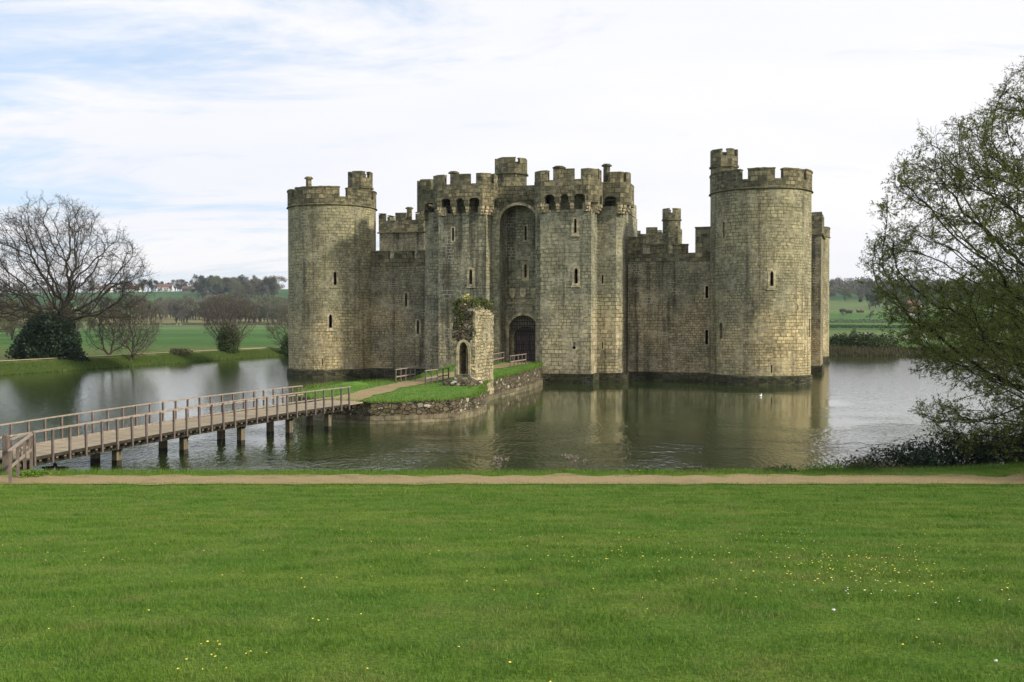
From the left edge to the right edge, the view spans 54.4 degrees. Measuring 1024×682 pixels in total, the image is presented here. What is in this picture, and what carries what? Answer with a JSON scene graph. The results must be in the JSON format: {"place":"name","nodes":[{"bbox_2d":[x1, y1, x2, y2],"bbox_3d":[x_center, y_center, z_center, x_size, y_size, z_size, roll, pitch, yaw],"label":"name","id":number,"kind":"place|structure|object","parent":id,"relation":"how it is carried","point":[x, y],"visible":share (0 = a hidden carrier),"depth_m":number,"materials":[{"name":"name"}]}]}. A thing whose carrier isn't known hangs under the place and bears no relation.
{"place":"outdoors","nodes":[
{"label":"outdoors","id":0,"kind":"place"},
{"bbox_2d":[42,463,57,469],"bbox_3d":[-16.952,4.599,36.526,0.556,0.277,0.182,-1,1,-34],"label":"duck","id":1,"kind":"object","parent":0,"point":[48,467],"visible":0.76,"depth_m":36.44},
{"bbox_2d":[51,462,68,470],"bbox_3d":[-16.422,4.577,36.203,0.696,0.346,0.228,0,1,8],"label":"duck","id":2,"kind":"object","parent":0,"point":[58,467],"visible":0.83,"depth_m":36.14},
{"bbox_2d":[0,347,279,360],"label":"bank path","id":3,"kind":"structure","parent":0,"point":[125,354],"depth_m":125.27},
{"bbox_2d":[294,360,543,402],"bbox_3d":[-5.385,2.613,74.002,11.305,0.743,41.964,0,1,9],"label":"island","id":4,"kind":"structure","parent":0,"point":[423,387],"depth_m":61.97,"materials":[{"name":"green plant"}]},
{"bbox_2d":[338,381,369,385],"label":"grass mound","id":5,"kind":"object","parent":4,"relation":"on","point":[355,383],"depth_m":65.18,"materials":[{"name":"green plant"}]},
{"bbox_2d":[395,367,415,382],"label":"railing","id":6,"kind":"object","parent":4,"relation":"on","point":[405,375],"visible":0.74,"depth_m":67.67,"materials":[{"name":"brown wood"}]},
{"bbox_2d":[329,361,531,401],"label":"causeway path","id":7,"kind":"structure","parent":4,"relation":"on","point":[363,394],"depth_m":63.88,"materials":[{"name":"beige gravel"}]},
{"bbox_2d":[424,367,448,384],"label":"railing","id":8,"kind":"object","parent":4,"relation":"on","point":[437,376],"visible":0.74,"depth_m":66.92,"materials":[{"name":"brown wood"}]},
{"bbox_2d":[443,294,493,393],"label":"ruined gatehouse","id":9,"kind":"object","parent":4,"relation":"on","point":[473,342],"visible":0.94,"depth_m":66.46,"materials":[{"name":"stone"}]},
{"bbox_2d":[493,352,503,363],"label":"railing","id":10,"kind":"object","parent":4,"relation":"on","point":[500,358],"visible":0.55,"depth_m":88.39,"materials":[{"name":"brown wood"}]},
{"bbox_2d":[510,354,525,366],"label":"railing","id":11,"kind":"object","parent":4,"relation":"on","point":[518,360],"visible":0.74,"depth_m":85.14,"materials":[{"name":"brown wood"}]},
{"bbox_2d":[0,464,1023,681],"bbox_3d":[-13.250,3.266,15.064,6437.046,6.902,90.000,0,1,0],"label":"ground","id":12,"kind":"structure","parent":0,"point":[1011,470],"depth_m":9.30,"materials":[{"name":"green plant"}]},
{"bbox_2d":[2,434,9,470],"bbox_3d":[-16.400,3.747,32.276,0.170,1.490,0.170,0,1,0],"label":"gate post","id":13,"kind":"object","parent":12,"relation":"on","point":[5,442],"visible":0.79,"depth_m":32.19,"materials":[{"name":"brown wood"}]},
{"bbox_2d":[8,433,32,482],"bbox_3d":[-15.440,3.708,31.325,0.100,1.165,4.033,0,1,-17],"label":"railing","id":14,"kind":"object","parent":12,"relation":"on","point":[11,465],"visible":0.82,"depth_m":30.76,"materials":[{"name":"brown wood"}]},
{"bbox_2d":[12,469,51,477],"bbox_3d":[-15.020,4.130,31.059,1.119,0.242,1.155,0,1,0],"label":"bank plant","id":15,"kind":"object","parent":12,"relation":"on","point":[32,473],"visible":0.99,"depth_m":30.95,"materials":[{"name":"green plant"}]},
{"bbox_2d":[5,511,1010,681],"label":"dandelions","id":16,"kind":"object","parent":12,"relation":"on","point":[207,641],"visible":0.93,"depth_m":10.51,"materials":[{"name":"yellow plant"}]},
{"bbox_2d":[0,461,1023,474],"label":"rough grass","id":17,"kind":"structure","parent":12,"relation":"on","point":[687,471],"depth_m":31.93,"materials":[{"name":"green plant"}]},
{"bbox_2d":[0,471,1023,485],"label":"grass","id":18,"kind":"structure","parent":12,"relation":"on","point":[535,474],"depth_m":29.39,"materials":[{"name":"green plant"}]},
{"bbox_2d":[611,469,684,472],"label":"bank plant","id":19,"kind":"object","parent":12,"relation":"on","point":[635,471],"visible":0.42,"depth_m":32.07,"materials":[{"name":"green plant"}]},
{"bbox_2d":[676,465,719,472],"bbox_3d":[5.919,4.181,32.178,1.848,0.308,0.748,0,1,0],"label":"bank plant","id":20,"kind":"object","parent":12,"relation":"on","point":[690,468],"visible":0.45,"depth_m":32.23,"materials":[{"name":"green plant"}]},
{"bbox_2d":[722,468,749,471],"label":"bank plant","id":21,"kind":"object","parent":12,"relation":"on","point":[732,469],"visible":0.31,"depth_m":32.22,"materials":[{"name":"green plant"}]},
{"bbox_2d":[749,463,796,471],"bbox_3d":[8.483,4.142,32.250,1.900,0.376,0.799,0,1,-11],"label":"bank plant","id":22,"kind":"object","parent":12,"relation":"on","point":[776,468],"visible":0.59,"depth_m":32.17,"materials":[{"name":"green plant"}]},
{"bbox_2d":[797,462,854,470],"bbox_3d":[10.331,4.132,32.527,1.982,0.391,0.765,0,1,-6],"label":"bank plant","id":23,"kind":"object","parent":12,"relation":"on","point":[820,466],"visible":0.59,"depth_m":32.53,"materials":[{"name":"green plant"}]},
{"bbox_2d":[837,462,883,470],"bbox_3d":[11.379,4.133,32.535,1.684,0.388,0.769,0,1,0],"label":"bank plant","id":24,"kind":"object","parent":12,"relation":"on","point":[858,466],"visible":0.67,"depth_m":32.45,"materials":[{"name":"green plant"}]},
{"bbox_2d":[830,454,909,469],"bbox_3d":[11.999,4.275,33.469,2.337,0.946,2.796,-1,2,-45],"label":"bramble","id":25,"kind":"object","parent":12,"relation":"on","point":[870,461],"visible":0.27,"depth_m":33.47,"materials":[{"name":"green plant"}]},
{"bbox_2d":[839,429,966,469],"bbox_3d":[13.337,4.054,34.107,4.396,2.173,2.385,0,1,10],"label":"bramble","id":26,"kind":"object","parent":12,"relation":"on","point":[921,454],"visible":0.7,"depth_m":33.75,"materials":[{"name":"green plant"}]},
{"bbox_2d":[855,55,1023,462],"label":"spring tree","id":27,"kind":"object","parent":12,"relation":"on","point":[1012,295],"visible":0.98,"depth_m":33.80,"materials":[{"name":"green plant"}]},
{"bbox_2d":[885,422,1023,468],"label":"bramble","id":28,"kind":"object","parent":12,"relation":"on","point":[974,457],"visible":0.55,"depth_m":34.40,"materials":[{"name":"green plant"}]},
{"bbox_2d":[963,433,1023,464],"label":"bramble","id":29,"kind":"object","parent":12,"relation":"on","point":[1021,443],"visible":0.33,"depth_m":35.73,"materials":[{"name":"green plant"}]},
{"bbox_2d":[0,356,1023,471],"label":"water","id":30,"kind":"structure","parent":0,"point":[858,401],"depth_m":53.63,"materials":[{"name":"grey liquid"}]},
{"bbox_2d":[0,385,362,470],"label":"footbridge","id":31,"kind":"object","parent":30,"relation":"in","point":[117,440],"visible":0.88,"depth_m":40.68,"materials":[{"name":"brown wood"}]},
{"bbox_2d":[10,432,29,470],"bbox_3d":[-16.460,3.686,33.300,0.100,1.055,1.850,0,1,-10],"label":"railing","id":32,"kind":"object","parent":31,"relation":"on","point":[19,439],"visible":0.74,"depth_m":33.27,"materials":[{"name":"brown wood"}]},
{"bbox_2d":[298,366,542,423],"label":"retaining wall","id":33,"kind":"structure","parent":30,"relation":"in","point":[411,412],"depth_m":54.23,"materials":[{"name":"stone"}]},
{"bbox_2d":[492,455,509,469],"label":"dry reed","id":34,"kind":"object","parent":30,"relation":"in","point":[501,459],"visible":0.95,"depth_m":34.02,"materials":[{"name":"brown plant"}]},
{"bbox_2d":[286,148,830,384],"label":"castle","id":35,"kind":"structure","parent":30,"relation":"in","point":[582,280],"depth_m":91.44,"materials":[{"name":"stone"}]},
{"bbox_2d":[564,453,586,469],"bbox_3d":[2.159,4.452,34.361,0.750,1.205,0.654,0,1,23],"label":"dry reed","id":36,"kind":"object","parent":30,"relation":"in","point":[570,457],"visible":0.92,"depth_m":34.27,"materials":[{"name":"brown plant"}]},
{"bbox_2d":[0,473,1023,484],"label":"path","id":37,"kind":"structure","parent":0,"point":[567,478],"depth_m":30.25,"materials":[{"name":"beige gravel"}]},
{"bbox_2d":[0,286,1023,374],"bbox_3d":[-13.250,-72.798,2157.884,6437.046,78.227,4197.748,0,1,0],"label":"meadow","id":38,"kind":"structure","parent":0,"point":[192,338],"depth_m":444.30,"materials":[{"name":"green plant"}]},
{"bbox_2d":[0,297,27,339],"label":"budding tree","id":39,"kind":"object","parent":38,"relation":"on","point":[7,324],"visible":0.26,"depth_m":274.94,"materials":[{"name":"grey plant"}]},
{"bbox_2d":[0,276,45,336],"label":"oak tree","id":40,"kind":"object","parent":38,"relation":"on","point":[8,327],"visible":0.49,"depth_m":140.58,"materials":[{"name":"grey plant"}]},
{"bbox_2d":[14,311,36,328],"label":"budding tree","id":41,"kind":"object","parent":38,"relation":"on","point":[19,326],"visible":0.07,"depth_m":274.32,"materials":[{"name":"grey plant"}]},
{"bbox_2d":[4,310,89,361],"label":"evergreen bush","id":42,"kind":"object","parent":38,"relation":"on","point":[50,337],"visible":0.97,"depth_m":114.54,"materials":[{"name":"green plant"}]},
{"bbox_2d":[0,285,127,292],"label":"woodland","id":43,"kind":"object","parent":38,"relation":"on","point":[46,290],"visible":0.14,"depth_m":1575.18,"materials":[{"name":"green plant"}]},
{"bbox_2d":[0,189,156,327],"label":"oak tree","id":44,"kind":"object","parent":38,"relation":"on","point":[65,303],"visible":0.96,"depth_m":117.79,"materials":[{"name":"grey plant"}]},
{"bbox_2d":[76,296,90,307],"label":"bare tree","id":45,"kind":"object","parent":38,"relation":"on","point":[89,298],"visible":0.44,"depth_m":924.61,"materials":[{"name":"brown plant"}]},
{"bbox_2d":[74,305,95,331],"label":"budding tree","id":46,"kind":"object","parent":38,"relation":"on","point":[78,326],"visible":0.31,"depth_m":335.05,"materials":[{"name":"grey plant"}]},
{"bbox_2d":[79,313,97,333],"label":"bare tree","id":47,"kind":"object","parent":38,"relation":"on","point":[90,325],"visible":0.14,"depth_m":407.11,"materials":[{"name":"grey plant"}]},
{"bbox_2d":[82,311,135,354],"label":"shrub","id":48,"kind":"object","parent":38,"relation":"on","point":[100,332],"visible":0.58,"depth_m":127.99,"materials":[{"name":"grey plant"}]},
{"bbox_2d":[94,291,162,360],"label":"bare tree","id":49,"kind":"object","parent":38,"relation":"on","point":[139,335],"visible":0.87,"depth_m":124.09,"materials":[{"name":"brown plant"}]},
{"bbox_2d":[0,348,285,374],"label":"rough grass","id":50,"kind":"structure","parent":38,"relation":"on","point":[62,365],"depth_m":122.63,"materials":[{"name":"green plant"}]},
{"bbox_2d":[139,303,154,320],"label":"bare tree","id":51,"kind":"object","parent":38,"relation":"on","point":[148,312],"visible":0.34,"depth_m":771.68,"materials":[{"name":"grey plant"}]},
{"bbox_2d":[138,300,161,321],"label":"budding tree","id":52,"kind":"object","parent":38,"relation":"on","point":[153,302],"visible":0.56,"depth_m":777.63,"materials":[{"name":"brown plant"}]},
{"bbox_2d":[155,302,167,321],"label":"bare tree","id":53,"kind":"object","parent":38,"relation":"on","point":[160,305],"visible":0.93,"depth_m":778.82,"materials":[{"name":"brown plant"}]},
{"bbox_2d":[157,283,173,291],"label":"house","id":54,"kind":"structure","parent":38,"relation":"on","point":[164,286],"depth_m":1434.85,"materials":[{"name":"white paint"}]},
{"bbox_2d":[160,297,173,317],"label":"bare tree","id":55,"kind":"object","parent":38,"relation":"on","point":[168,310],"visible":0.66,"depth_m":849.76,"materials":[{"name":"brown plant"}]},
{"bbox_2d":[171,305,178,322],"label":"bare tree","id":56,"kind":"object","parent":38,"relation":"on","point":[175,310],"visible":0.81,"depth_m":754.28,"materials":[{"name":"brown plant"}]},
{"bbox_2d":[175,280,183,290],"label":"bare tree","id":57,"kind":"object","parent":38,"relation":"on","point":[180,282],"visible":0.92,"depth_m":1456.01,"materials":[{"name":"grey plant"}]},
{"bbox_2d":[169,347,193,355],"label":"bush","id":58,"kind":"object","parent":38,"relation":"on","point":[184,351],"visible":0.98,"depth_m":135.63,"materials":[{"name":"green plant"}]},
{"bbox_2d":[176,305,186,322],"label":"bare tree","id":59,"kind":"object","parent":38,"relation":"on","point":[180,308],"visible":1,"depth_m":742.26,"materials":[{"name":"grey plant"}]},
{"bbox_2d":[172,297,195,322],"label":"bare tree","id":60,"kind":"object","parent":38,"relation":"on","point":[188,313],"visible":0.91,"depth_m":749.58,"materials":[{"name":"brown plant"}]},
{"bbox_2d":[179,297,195,322],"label":"bare tree","id":61,"kind":"object","parent":38,"relation":"on","point":[182,301],"visible":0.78,"depth_m":753.22,"materials":[{"name":"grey plant"}]},
{"bbox_2d":[182,285,194,290],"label":"house","id":62,"kind":"structure","parent":38,"relation":"on","point":[192,287],"depth_m":1435.14,"materials":[{"name":"red brick"}]},
{"bbox_2d":[184,296,200,319],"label":"budding tree","id":63,"kind":"object","parent":38,"relation":"on","point":[195,309],"visible":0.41,"depth_m":817.56,"materials":[{"name":"brown plant"}]},
{"bbox_2d":[191,284,207,299],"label":"evergreen tree","id":64,"kind":"object","parent":38,"relation":"on","point":[199,290],"visible":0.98,"depth_m":1150.10,"materials":[{"name":"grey plant"}]},
{"bbox_2d":[191,274,212,294],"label":"evergreen tree","id":65,"kind":"object","parent":38,"relation":"on","point":[199,277],"visible":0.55,"depth_m":1266.77,"materials":[{"name":"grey plant"}]},
{"bbox_2d":[196,278,211,299],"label":"evergreen tree","id":66,"kind":"object","parent":38,"relation":"on","point":[205,283],"visible":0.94,"depth_m":1157.48,"materials":[{"name":"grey plant"}]},
{"bbox_2d":[195,300,213,319],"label":"bare tree","id":67,"kind":"object","parent":38,"relation":"on","point":[197,316],"visible":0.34,"depth_m":746.29,"materials":[{"name":"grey plant"}]},
{"bbox_2d":[127,323,286,324],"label":"hedge","id":68,"kind":"object","parent":38,"relation":"on","point":[207,324],"visible":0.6,"depth_m":695.00,"materials":[{"name":"green plant"}]},
{"bbox_2d":[210,283,223,294],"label":"evergreen tree","id":69,"kind":"object","parent":38,"relation":"on","point":[215,288],"visible":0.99,"depth_m":1175.60,"materials":[{"name":"green plant"}]},
{"bbox_2d":[204,299,229,320],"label":"bare tree","id":70,"kind":"object","parent":38,"relation":"on","point":[216,311],"visible":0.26,"depth_m":706.80,"materials":[{"name":"brown plant"}]},
{"bbox_2d":[205,293,230,322],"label":"bare tree","id":71,"kind":"object","parent":38,"relation":"on","point":[207,297],"visible":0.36,"depth_m":700.79,"materials":[{"name":"brown plant"}]},
{"bbox_2d":[210,275,231,294],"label":"budding tree","id":72,"kind":"object","parent":38,"relation":"on","point":[221,286],"visible":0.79,"depth_m":1187.12,"materials":[{"name":"green plant"}]},
{"bbox_2d":[216,320,240,352],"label":"ivy bush","id":73,"kind":"object","parent":38,"relation":"on","point":[232,346],"visible":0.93,"depth_m":147.60,"materials":[{"name":"green plant"}]},
{"bbox_2d":[197,293,261,345],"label":"coppiced tree","id":74,"kind":"object","parent":38,"relation":"on","point":[223,304],"visible":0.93,"depth_m":148.27,"materials":[{"name":"brown plant"}]},
{"bbox_2d":[227,279,244,294],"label":"budding tree","id":75,"kind":"object","parent":38,"relation":"on","point":[234,282],"visible":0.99,"depth_m":1188.27,"materials":[{"name":"green plant"}]},
{"bbox_2d":[239,279,251,296],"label":"bare tree","id":76,"kind":"object","parent":38,"relation":"on","point":[247,283],"visible":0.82,"depth_m":1197.95,"materials":[{"name":"grey plant"}]},
{"bbox_2d":[240,295,261,322],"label":"bare tree","id":77,"kind":"object","parent":38,"relation":"on","point":[247,297],"visible":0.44,"depth_m":745.41,"materials":[{"name":"brown plant"}]},
{"bbox_2d":[247,279,259,296],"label":"bare tree","id":78,"kind":"object","parent":38,"relation":"on","point":[253,287],"visible":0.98,"depth_m":1146.58,"materials":[{"name":"grey plant"}]},
{"bbox_2d":[245,302,263,322],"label":"budding tree","id":79,"kind":"object","parent":38,"relation":"on","point":[258,315],"visible":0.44,"depth_m":743.12,"materials":[{"name":"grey plant"}]},
{"bbox_2d":[251,303,269,322],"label":"budding tree","id":80,"kind":"object","parent":38,"relation":"on","point":[263,304],"visible":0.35,"depth_m":753.84,"materials":[{"name":"grey plant"}]},
{"bbox_2d":[256,282,264,297],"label":"evergreen tree","id":81,"kind":"object","parent":38,"relation":"on","point":[262,288],"visible":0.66,"depth_m":1162.15,"materials":[{"name":"green plant"}]},
{"bbox_2d":[254,278,267,297],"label":"bare tree","id":82,"kind":"object","parent":38,"relation":"on","point":[260,286],"visible":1,"depth_m":1150.64,"materials":[{"name":"grey plant"}]},
{"bbox_2d":[255,277,275,295],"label":"evergreen tree","id":83,"kind":"object","parent":38,"relation":"on","point":[269,282],"visible":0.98,"depth_m":1152.49,"materials":[{"name":"green plant"}]},
{"bbox_2d":[254,297,277,321],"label":"budding tree","id":84,"kind":"object","parent":38,"relation":"on","point":[265,301],"visible":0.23,"depth_m":771.03,"materials":[{"name":"grey plant"}]},
{"bbox_2d":[265,301,281,322],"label":"bare tree","id":85,"kind":"object","parent":38,"relation":"on","point":[271,307],"visible":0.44,"depth_m":741.11,"materials":[{"name":"brown plant"}]},
{"bbox_2d":[265,276,281,291],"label":"bare tree","id":86,"kind":"object","parent":38,"relation":"on","point":[278,280],"visible":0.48,"depth_m":1193.57,"materials":[{"name":"grey plant"}]},
{"bbox_2d":[265,301,282,322],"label":"bare tree","id":87,"kind":"object","parent":38,"relation":"on","point":[271,311],"visible":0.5,"depth_m":734.68,"materials":[{"name":"brown plant"}]},
{"bbox_2d":[271,283,278,295],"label":"bare tree","id":88,"kind":"object","parent":38,"relation":"on","point":[277,287],"visible":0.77,"depth_m":1167.77,"materials":[{"name":"grey plant"}]},
{"bbox_2d":[263,297,287,322],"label":"budding tree","id":89,"kind":"object","parent":38,"relation":"on","point":[276,299],"visible":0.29,"depth_m":748.96,"materials":[{"name":"grey plant"}]},
{"bbox_2d":[264,303,287,345],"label":"coppiced tree","id":90,"kind":"object","parent":38,"relation":"on","point":[281,319],"visible":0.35,"depth_m":163.20,"materials":[{"name":"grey plant"}]},
{"bbox_2d":[270,275,287,292],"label":"bare tree","id":91,"kind":"object","parent":38,"relation":"on","point":[283,279],"visible":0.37,"depth_m":1287.27,"materials":[{"name":"grey plant"}]},
{"bbox_2d":[275,304,287,322],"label":"bare tree","id":92,"kind":"object","parent":38,"relation":"on","point":[278,316],"visible":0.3,"depth_m":703.27,"materials":[{"name":"brown plant"}]},
{"bbox_2d":[278,334,287,352],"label":"ivy bush","id":93,"kind":"object","parent":38,"relation":"on","point":[284,343],"visible":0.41,"depth_m":160.21,"materials":[{"name":"green plant"}]},
{"bbox_2d":[287,344,1016,355],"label":"rough grass","id":94,"kind":"structure","parent":38,"relation":"on","point":[867,350],"depth_m":161.55,"materials":[{"name":"green plant"}]},
{"bbox_2d":[829,333,852,346],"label":"hedge bush","id":95,"kind":"object","parent":38,"relation":"on","point":[836,340],"visible":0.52,"depth_m":166.16,"materials":[{"name":"green plant"}]},
{"bbox_2d":[841,286,851,299],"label":"budding tree","id":96,"kind":"object","parent":38,"relation":"on","point":[849,294],"visible":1,"depth_m":1037.10,"materials":[{"name":"green plant"}]},
{"bbox_2d":[853,287,864,298],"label":"bare tree","id":97,"kind":"object","parent":38,"relation":"on","point":[860,290],"visible":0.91,"depth_m":1046.17,"materials":[{"name":"grey plant"}]},
{"bbox_2d":[860,288,872,301],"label":"bare tree","id":98,"kind":"object","parent":38,"relation":"on","point":[865,290],"visible":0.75,"depth_m":1026.19,"materials":[{"name":"grey plant"}]},
{"bbox_2d":[858,293,875,309],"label":"evergreen tree","id":99,"kind":"object","parent":38,"relation":"on","point":[868,299],"visible":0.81,"depth_m":805.54,"materials":[{"name":"green plant"}]},
{"bbox_2d":[841,331,901,347],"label":"hedge bush","id":100,"kind":"object","parent":38,"relation":"on","point":[863,339],"visible":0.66,"depth_m":164.88,"materials":[{"name":"green plant"}]},
{"bbox_2d":[829,318,1018,322],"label":"hedge","id":101,"kind":"object","parent":38,"relation":"on","point":[840,319],"visible":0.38,"depth_m":556.36,"materials":[{"name":"green plant"}]},
{"bbox_2d":[829,276,1021,296],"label":"woodland","id":102,"kind":"object","parent":38,"relation":"on","point":[850,283],"visible":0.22,"depth_m":1188.33,"materials":[{"name":"green plant"}]},
{"bbox_2d":[829,324,1021,328],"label":"hedge","id":103,"kind":"object","parent":38,"relation":"on","point":[860,326],"visible":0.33,"depth_m":466.76,"materials":[{"name":"green plant"}]},
{"bbox_2d":[0,0,1023,292],"label":"sky","id":104,"kind":"structure","parent":0,"point":[189,125],"materials":[{"name":"white"}]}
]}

